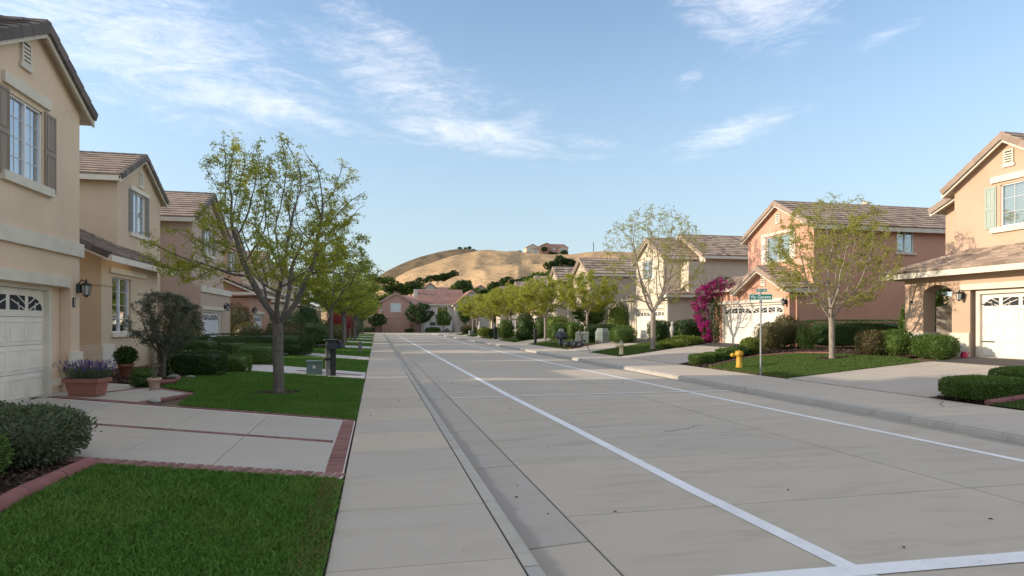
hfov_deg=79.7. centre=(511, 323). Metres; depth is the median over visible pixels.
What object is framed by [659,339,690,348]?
bush
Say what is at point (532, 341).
driveway
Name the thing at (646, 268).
window frame
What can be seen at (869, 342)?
bush
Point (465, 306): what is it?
street tree
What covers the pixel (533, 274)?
scrub tree
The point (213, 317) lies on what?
garage door
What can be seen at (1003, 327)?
garage door
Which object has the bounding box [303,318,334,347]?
bush
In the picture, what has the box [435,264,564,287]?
hill
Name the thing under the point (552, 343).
grass
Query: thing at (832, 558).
road marking
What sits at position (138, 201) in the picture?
window frame
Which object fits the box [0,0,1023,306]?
sky
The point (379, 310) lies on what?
house
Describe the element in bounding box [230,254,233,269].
window frame
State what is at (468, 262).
hill
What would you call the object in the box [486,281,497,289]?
scrub tree
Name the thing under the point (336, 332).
bush
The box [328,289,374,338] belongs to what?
street tree
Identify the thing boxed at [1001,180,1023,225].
window frame
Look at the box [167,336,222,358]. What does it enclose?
hedge
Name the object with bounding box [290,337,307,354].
bush
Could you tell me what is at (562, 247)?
house
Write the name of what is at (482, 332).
bush
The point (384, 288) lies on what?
scrub tree
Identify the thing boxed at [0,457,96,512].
bed edging
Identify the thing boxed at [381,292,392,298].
scrub tree
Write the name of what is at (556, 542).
gutter
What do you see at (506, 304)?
street tree
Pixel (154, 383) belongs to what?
plant pot
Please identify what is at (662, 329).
bush
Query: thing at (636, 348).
grass
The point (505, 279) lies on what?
scrub tree
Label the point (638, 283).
street tree
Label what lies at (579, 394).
road marking
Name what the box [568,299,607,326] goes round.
tree
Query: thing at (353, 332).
bush
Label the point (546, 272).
scrub tree
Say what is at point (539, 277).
house
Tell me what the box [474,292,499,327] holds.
street tree
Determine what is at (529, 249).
house
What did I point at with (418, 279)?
scrub tree
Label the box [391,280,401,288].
scrub tree
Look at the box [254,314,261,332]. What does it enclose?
garage door
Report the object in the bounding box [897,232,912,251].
window frame
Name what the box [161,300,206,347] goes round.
bush
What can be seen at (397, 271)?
hill
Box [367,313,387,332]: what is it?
street tree
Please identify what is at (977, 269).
house
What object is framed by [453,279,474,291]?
scrub tree
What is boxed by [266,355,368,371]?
grass
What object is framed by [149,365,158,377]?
potted plant
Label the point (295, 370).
driveway
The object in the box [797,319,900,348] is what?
hedge
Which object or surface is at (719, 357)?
hedge
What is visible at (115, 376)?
mulch bed
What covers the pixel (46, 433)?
bush
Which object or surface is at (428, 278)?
scrub tree
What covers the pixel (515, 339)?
grass
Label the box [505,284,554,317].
street tree
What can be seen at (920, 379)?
driveway
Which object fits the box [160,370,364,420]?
grass
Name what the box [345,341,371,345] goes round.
grass
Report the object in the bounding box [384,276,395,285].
scrub tree
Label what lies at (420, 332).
pavement
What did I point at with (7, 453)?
bush
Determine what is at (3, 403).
bush
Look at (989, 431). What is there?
kerb
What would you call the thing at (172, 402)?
ground
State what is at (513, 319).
garage door
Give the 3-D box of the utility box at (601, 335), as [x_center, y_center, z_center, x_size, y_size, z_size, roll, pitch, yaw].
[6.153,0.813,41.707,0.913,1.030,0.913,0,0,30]
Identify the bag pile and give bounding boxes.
[563,340,583,346]
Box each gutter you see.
[384,334,621,575]
[433,334,1023,446]
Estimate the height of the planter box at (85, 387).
0.356 m
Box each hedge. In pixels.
[156,340,258,361]
[166,350,228,375]
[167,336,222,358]
[203,333,313,355]
[219,353,252,371]
[231,343,272,364]
[579,324,630,341]
[688,353,715,364]
[704,351,724,361]
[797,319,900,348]
[938,374,1023,400]
[987,365,1023,381]
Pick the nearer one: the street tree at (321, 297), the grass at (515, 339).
the street tree at (321, 297)
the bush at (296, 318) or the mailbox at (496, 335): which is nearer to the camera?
the bush at (296, 318)
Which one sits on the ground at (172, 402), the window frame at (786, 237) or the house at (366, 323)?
the house at (366, 323)
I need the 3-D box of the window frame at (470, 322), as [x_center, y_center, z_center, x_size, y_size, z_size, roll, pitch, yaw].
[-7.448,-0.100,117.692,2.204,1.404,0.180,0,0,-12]
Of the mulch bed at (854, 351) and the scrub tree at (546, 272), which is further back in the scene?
the scrub tree at (546, 272)
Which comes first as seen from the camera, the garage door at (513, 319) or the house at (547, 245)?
the garage door at (513, 319)
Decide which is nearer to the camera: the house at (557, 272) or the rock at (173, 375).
the rock at (173, 375)
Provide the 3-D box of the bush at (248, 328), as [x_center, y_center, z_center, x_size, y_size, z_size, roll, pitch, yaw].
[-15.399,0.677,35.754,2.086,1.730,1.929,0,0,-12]
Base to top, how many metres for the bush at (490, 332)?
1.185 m
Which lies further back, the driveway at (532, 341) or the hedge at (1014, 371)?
the driveway at (532, 341)
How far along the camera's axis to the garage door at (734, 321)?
32.02 m
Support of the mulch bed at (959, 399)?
on the ground at (172, 402)
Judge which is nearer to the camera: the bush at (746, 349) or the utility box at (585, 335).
the bush at (746, 349)
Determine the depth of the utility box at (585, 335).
42.09 m
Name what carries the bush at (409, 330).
on the ground at (172, 402)
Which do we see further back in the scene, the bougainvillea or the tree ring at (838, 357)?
the bougainvillea
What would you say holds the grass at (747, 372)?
on the lawn
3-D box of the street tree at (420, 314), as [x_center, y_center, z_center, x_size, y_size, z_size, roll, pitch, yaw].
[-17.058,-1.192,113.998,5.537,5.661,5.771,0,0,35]
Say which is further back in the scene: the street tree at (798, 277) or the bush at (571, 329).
the bush at (571, 329)
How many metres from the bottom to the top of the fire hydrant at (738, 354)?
0.620 m
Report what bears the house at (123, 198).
on the ground at (172, 402)
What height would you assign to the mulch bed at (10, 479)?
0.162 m
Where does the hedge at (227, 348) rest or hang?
on the ground at (172, 402)
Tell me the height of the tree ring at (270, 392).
0.072 m
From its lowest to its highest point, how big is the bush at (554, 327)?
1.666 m
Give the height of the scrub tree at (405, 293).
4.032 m
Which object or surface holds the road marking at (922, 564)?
on the road
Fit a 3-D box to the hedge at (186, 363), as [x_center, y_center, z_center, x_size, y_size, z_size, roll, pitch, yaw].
[-9.062,1.138,17.610,1.650,0.767,0.997,0,0,-12]
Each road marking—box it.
[398,335,877,575]
[432,335,1023,461]
[458,391,703,397]
[720,551,1023,575]
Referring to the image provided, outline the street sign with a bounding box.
[749,288,772,374]
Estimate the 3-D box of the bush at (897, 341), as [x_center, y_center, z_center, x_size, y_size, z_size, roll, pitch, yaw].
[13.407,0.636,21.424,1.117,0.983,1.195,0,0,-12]
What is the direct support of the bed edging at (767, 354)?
on the ground at (172, 402)
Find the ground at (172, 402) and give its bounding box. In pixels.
[45,327,1023,575]
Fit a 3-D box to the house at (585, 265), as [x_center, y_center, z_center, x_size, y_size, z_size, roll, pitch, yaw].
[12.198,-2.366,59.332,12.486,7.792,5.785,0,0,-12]
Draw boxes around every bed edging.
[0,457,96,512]
[160,376,180,384]
[709,352,828,365]
[984,394,1023,405]
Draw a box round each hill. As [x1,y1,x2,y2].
[317,249,477,312]
[321,250,951,326]
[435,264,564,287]
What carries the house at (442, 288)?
on the ground at (172, 402)
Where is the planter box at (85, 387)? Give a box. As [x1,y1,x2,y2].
[61,377,111,395]
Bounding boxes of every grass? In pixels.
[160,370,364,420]
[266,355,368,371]
[280,478,341,575]
[305,346,371,356]
[341,338,372,341]
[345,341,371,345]
[481,332,532,338]
[499,337,543,341]
[530,338,594,348]
[592,341,704,355]
[706,352,921,377]
[707,366,787,377]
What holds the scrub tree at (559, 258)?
on the hill at (482, 277)
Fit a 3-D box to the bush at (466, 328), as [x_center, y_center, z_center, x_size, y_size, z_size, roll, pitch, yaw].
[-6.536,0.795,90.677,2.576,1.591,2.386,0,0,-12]
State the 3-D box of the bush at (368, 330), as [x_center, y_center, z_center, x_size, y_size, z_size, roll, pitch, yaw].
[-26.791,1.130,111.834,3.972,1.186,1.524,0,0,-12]
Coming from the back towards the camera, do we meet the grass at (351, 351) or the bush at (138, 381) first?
the grass at (351, 351)
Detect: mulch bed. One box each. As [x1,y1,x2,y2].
[0,461,70,494]
[107,366,187,382]
[681,346,848,366]
[835,348,917,357]
[935,395,997,403]
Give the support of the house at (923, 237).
on the ground at (172, 402)
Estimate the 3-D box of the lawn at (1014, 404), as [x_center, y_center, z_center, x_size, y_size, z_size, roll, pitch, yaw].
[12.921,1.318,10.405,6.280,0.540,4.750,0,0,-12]
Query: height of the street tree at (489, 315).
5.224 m
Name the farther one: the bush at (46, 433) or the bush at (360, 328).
the bush at (360, 328)
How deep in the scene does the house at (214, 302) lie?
29.32 m
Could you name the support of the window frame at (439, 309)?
in the house at (437, 301)
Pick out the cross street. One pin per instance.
(402, 333)
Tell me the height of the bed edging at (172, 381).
0.135 m
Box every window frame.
[10,94,40,183]
[112,277,128,331]
[133,192,143,235]
[205,229,211,254]
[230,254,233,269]
[391,304,400,311]
[437,307,447,313]
[468,320,478,326]
[644,261,651,279]
[767,234,788,260]
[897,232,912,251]
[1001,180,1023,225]
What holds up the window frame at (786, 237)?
in the house at (923, 237)
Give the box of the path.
[30,383,192,403]
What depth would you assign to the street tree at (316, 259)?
13.59 m
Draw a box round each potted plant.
[112,345,138,364]
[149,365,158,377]
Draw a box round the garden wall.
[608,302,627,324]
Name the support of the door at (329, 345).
in the mailbox at (331, 346)
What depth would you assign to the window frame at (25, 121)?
11.50 m
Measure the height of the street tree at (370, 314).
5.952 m
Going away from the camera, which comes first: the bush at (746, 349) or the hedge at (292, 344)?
the bush at (746, 349)
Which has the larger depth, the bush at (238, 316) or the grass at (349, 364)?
the bush at (238, 316)
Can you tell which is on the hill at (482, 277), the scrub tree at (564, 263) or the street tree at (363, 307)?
the scrub tree at (564, 263)
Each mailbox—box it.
[323,339,342,375]
[494,327,499,339]
[555,329,566,346]
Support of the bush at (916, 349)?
on the ground at (172, 402)
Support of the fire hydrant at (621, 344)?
on the lawn
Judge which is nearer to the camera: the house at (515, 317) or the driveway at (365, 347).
the driveway at (365, 347)
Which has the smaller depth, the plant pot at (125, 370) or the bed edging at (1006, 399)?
the bed edging at (1006, 399)
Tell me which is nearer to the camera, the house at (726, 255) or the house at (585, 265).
the house at (726, 255)
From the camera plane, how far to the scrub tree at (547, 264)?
260.99 m
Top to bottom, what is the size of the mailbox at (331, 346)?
1.150 m
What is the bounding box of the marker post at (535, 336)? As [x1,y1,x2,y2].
[533,329,536,343]
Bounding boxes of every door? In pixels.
[0,281,51,402]
[203,309,220,336]
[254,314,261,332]
[327,343,337,348]
[511,317,517,330]
[635,308,663,337]
[722,302,782,343]
[976,288,1023,358]
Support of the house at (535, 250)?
on the hill at (468, 262)
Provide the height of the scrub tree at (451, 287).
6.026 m
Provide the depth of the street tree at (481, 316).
97.01 m
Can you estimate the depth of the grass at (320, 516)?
4.60 m
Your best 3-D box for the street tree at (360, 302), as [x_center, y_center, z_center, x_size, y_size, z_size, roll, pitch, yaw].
[-10.987,-1.278,39.680,5.153,5.787,5.408,0,0,-4]
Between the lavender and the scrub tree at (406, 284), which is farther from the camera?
the scrub tree at (406, 284)
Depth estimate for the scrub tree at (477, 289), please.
163.92 m
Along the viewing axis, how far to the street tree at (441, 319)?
113.14 m
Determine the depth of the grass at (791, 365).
20.41 m
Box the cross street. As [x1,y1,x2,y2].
[368,333,431,333]
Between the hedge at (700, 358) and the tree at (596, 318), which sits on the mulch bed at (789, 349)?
the hedge at (700, 358)
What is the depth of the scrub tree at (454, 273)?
283.07 m
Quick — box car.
[424,321,451,331]
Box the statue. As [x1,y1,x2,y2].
[670,321,674,336]
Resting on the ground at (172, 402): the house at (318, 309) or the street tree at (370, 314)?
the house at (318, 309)
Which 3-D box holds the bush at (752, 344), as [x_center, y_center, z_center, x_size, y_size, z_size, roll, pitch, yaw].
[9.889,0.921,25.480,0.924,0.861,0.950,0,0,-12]
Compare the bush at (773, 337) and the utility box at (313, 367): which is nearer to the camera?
the utility box at (313, 367)
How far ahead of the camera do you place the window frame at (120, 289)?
20.22 m
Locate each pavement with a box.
[324,333,527,575]
[385,332,455,332]
[435,333,1023,431]
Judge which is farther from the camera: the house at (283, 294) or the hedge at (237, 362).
the house at (283, 294)
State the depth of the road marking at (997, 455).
10.64 m
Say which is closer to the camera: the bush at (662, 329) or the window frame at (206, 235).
the window frame at (206, 235)
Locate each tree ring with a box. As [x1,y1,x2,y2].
[255,390,299,393]
[817,356,846,358]
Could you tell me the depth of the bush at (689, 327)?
35.54 m
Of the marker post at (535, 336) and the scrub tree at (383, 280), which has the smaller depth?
the marker post at (535, 336)
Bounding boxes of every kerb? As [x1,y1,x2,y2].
[382,333,545,575]
[432,333,1023,443]
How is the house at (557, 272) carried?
on the ground at (172, 402)
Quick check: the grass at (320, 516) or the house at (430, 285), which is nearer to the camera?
the grass at (320, 516)
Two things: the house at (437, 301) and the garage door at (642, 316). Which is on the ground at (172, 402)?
the house at (437, 301)
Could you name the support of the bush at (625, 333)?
on the ground at (172, 402)
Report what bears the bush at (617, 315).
on the ground at (172, 402)
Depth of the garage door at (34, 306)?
11.84 m
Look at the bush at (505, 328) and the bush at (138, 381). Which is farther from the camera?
the bush at (505, 328)
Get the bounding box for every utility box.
[306,360,322,374]
[576,332,588,343]
[595,328,609,342]
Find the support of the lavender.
in the planter box at (85, 387)
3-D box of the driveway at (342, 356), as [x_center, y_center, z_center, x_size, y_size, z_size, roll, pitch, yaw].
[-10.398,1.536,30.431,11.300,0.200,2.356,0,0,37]
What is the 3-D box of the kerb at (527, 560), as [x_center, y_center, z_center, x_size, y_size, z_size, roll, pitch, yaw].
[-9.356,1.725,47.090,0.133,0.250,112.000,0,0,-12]
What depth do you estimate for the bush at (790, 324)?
26.79 m
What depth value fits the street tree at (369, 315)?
78.54 m
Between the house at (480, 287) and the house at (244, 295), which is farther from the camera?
the house at (480, 287)
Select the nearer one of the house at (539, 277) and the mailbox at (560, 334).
the mailbox at (560, 334)
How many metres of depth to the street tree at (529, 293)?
51.17 m
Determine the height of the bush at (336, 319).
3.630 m
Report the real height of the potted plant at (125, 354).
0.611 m
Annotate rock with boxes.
[147,397,160,403]
[167,374,180,377]
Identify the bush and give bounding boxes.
[0,400,15,407]
[0,400,101,469]
[0,430,15,473]
[128,367,158,377]
[128,375,151,387]
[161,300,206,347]
[230,299,252,335]
[231,321,264,335]
[264,322,305,338]
[265,310,306,335]
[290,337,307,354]
[293,303,321,322]
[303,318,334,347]
[327,307,353,336]
[328,325,341,341]
[347,324,358,337]
[352,320,363,333]
[363,327,375,332]
[404,328,414,331]
[425,327,439,331]
[459,324,474,333]
[476,327,491,336]
[487,328,493,337]
[496,318,514,338]
[514,313,534,336]
[515,328,532,339]
[532,315,552,337]
[546,315,571,337]
[547,321,567,339]
[564,321,582,338]
[605,301,628,325]
[608,325,638,342]
[646,319,670,341]
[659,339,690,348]
[664,335,703,345]
[669,319,712,337]
[715,346,744,358]
[729,345,750,355]
[738,336,759,354]
[752,320,788,350]
[773,313,801,347]
[794,328,814,347]
[854,328,889,354]
[879,328,913,354]
[897,304,904,332]
[908,333,934,358]
[919,333,961,359]
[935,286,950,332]
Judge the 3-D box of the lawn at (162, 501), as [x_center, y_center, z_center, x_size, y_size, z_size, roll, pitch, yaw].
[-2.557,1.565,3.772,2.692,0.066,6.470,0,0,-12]
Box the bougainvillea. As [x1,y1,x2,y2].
[690,273,735,342]
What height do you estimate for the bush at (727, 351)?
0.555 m
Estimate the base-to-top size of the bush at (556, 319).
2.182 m
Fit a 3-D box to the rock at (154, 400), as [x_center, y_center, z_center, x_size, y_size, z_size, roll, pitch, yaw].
[-6.857,1.472,11.752,0.245,0.126,0.138,0,0,-12]
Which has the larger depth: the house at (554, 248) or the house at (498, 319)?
the house at (554, 248)
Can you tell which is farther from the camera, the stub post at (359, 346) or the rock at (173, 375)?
the stub post at (359, 346)
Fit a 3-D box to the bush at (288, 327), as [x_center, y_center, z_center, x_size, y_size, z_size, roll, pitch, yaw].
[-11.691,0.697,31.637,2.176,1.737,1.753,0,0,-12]
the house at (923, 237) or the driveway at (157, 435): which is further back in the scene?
the house at (923, 237)
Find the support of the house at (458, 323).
on the ground at (172, 402)
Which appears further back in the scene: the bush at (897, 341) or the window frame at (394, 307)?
the window frame at (394, 307)
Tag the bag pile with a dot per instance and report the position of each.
(573, 343)
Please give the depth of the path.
12.75 m
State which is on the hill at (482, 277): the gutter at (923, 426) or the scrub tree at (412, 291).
the scrub tree at (412, 291)
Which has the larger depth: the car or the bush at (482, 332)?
the car
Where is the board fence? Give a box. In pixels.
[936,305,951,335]
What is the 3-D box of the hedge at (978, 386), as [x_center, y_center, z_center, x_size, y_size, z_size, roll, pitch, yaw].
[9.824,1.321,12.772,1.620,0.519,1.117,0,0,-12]
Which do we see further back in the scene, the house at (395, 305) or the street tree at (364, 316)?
the house at (395, 305)
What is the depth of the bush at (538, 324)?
56.42 m
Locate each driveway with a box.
[16,397,354,478]
[247,363,365,379]
[283,353,368,359]
[316,344,370,348]
[516,337,569,343]
[569,338,649,352]
[622,342,766,363]
[788,357,1023,398]
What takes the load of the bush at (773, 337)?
on the mulch bed at (789, 349)
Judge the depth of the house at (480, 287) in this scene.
178.15 m
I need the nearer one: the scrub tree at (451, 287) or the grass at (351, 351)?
the grass at (351, 351)
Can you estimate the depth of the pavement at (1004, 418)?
14.27 m
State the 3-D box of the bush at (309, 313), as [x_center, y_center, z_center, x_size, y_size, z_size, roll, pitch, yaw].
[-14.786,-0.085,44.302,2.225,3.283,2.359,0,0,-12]
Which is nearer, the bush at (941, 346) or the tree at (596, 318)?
the bush at (941, 346)
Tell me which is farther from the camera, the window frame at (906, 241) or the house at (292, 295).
the house at (292, 295)
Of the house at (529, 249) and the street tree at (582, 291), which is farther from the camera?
the house at (529, 249)
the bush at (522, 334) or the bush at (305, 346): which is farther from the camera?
the bush at (522, 334)
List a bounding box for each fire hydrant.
[615,340,623,354]
[730,350,742,367]
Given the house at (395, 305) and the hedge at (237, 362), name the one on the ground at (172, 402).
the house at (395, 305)
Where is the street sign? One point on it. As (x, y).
(760, 297)
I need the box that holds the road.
[387,334,1023,575]
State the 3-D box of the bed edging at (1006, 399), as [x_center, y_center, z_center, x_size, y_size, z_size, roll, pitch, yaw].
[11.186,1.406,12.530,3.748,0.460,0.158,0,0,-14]
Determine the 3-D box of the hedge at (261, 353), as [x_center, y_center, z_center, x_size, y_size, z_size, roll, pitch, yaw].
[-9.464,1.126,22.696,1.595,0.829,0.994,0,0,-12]
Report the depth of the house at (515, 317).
88.48 m
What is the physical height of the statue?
1.310 m
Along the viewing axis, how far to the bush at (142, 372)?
15.77 m
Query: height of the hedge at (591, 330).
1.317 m
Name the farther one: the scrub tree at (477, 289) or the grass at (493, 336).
the scrub tree at (477, 289)
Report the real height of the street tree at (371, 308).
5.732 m
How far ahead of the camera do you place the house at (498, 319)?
99.53 m
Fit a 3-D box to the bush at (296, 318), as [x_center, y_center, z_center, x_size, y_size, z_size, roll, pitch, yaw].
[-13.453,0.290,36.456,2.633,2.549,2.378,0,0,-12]
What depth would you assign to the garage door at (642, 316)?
44.13 m
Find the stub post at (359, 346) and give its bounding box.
[358,342,361,351]
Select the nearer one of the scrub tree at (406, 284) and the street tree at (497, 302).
the street tree at (497, 302)
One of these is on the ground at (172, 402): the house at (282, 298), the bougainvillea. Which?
the house at (282, 298)
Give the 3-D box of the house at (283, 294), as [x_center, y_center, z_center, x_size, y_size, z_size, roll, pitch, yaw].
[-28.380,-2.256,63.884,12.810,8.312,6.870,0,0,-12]
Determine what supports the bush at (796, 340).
on the mulch bed at (789, 349)
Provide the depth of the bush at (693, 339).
33.63 m
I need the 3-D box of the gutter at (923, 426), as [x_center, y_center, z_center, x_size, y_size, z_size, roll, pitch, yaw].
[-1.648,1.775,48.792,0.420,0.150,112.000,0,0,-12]
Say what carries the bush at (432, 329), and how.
on the pavement at (420, 332)
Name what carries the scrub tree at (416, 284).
on the hill at (482, 277)
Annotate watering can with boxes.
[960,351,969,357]
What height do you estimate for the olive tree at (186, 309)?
2.475 m
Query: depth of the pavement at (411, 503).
5.49 m
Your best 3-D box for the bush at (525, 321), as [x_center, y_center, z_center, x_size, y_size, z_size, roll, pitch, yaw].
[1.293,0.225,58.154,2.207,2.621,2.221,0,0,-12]
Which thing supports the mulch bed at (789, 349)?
on the ground at (172, 402)
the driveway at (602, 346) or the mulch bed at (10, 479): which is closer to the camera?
the mulch bed at (10, 479)
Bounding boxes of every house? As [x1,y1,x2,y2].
[0,15,97,402]
[80,151,178,370]
[157,191,231,353]
[223,227,274,335]
[242,251,293,315]
[271,263,306,315]
[287,272,316,309]
[304,290,322,321]
[327,293,371,326]
[371,289,419,331]
[375,297,381,313]
[417,289,462,331]
[423,282,438,289]
[437,287,448,289]
[451,290,488,331]
[474,285,485,291]
[496,286,512,326]
[511,281,526,330]
[523,244,538,252]
[530,276,549,319]
[532,248,538,252]
[538,243,552,253]
[545,266,573,319]
[550,244,561,253]
[558,244,567,253]
[567,257,635,331]
[622,234,747,337]
[708,200,951,346]
[879,131,1023,358]
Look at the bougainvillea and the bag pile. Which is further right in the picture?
the bougainvillea
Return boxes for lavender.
[52,358,117,382]
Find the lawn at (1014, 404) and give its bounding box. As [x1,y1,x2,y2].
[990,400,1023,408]
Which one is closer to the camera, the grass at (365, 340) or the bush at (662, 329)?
the bush at (662, 329)
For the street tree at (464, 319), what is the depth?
115.45 m
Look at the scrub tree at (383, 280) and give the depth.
228.98 m
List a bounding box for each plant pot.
[117,364,133,377]
[147,377,161,389]
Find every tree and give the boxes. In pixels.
[117,289,205,376]
[137,130,370,392]
[277,245,384,338]
[305,260,383,346]
[320,279,377,341]
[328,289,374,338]
[331,279,380,340]
[352,299,377,336]
[356,300,380,334]
[361,300,383,333]
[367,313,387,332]
[378,277,387,283]
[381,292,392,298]
[382,285,389,291]
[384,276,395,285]
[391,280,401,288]
[400,282,410,291]
[401,289,408,294]
[404,302,435,331]
[407,287,413,294]
[411,282,420,288]
[415,277,422,282]
[426,275,433,282]
[435,310,451,331]
[448,281,468,292]
[450,270,458,276]
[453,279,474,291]
[453,294,482,329]
[458,301,470,324]
[465,303,484,327]
[470,294,500,328]
[473,287,484,293]
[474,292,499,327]
[482,286,525,319]
[485,283,524,320]
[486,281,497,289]
[499,276,514,285]
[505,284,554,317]
[514,276,573,339]
[524,272,544,281]
[541,269,550,275]
[542,261,554,273]
[553,255,565,264]
[554,269,617,323]
[561,258,569,264]
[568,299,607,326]
[600,204,709,348]
[761,192,907,358]
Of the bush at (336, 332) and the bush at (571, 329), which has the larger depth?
the bush at (571, 329)
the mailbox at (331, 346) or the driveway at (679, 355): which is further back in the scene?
the driveway at (679, 355)
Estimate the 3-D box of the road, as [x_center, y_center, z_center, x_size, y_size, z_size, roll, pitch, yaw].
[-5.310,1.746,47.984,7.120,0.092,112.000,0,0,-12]
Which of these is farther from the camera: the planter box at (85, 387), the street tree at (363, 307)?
the street tree at (363, 307)
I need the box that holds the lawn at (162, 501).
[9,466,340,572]

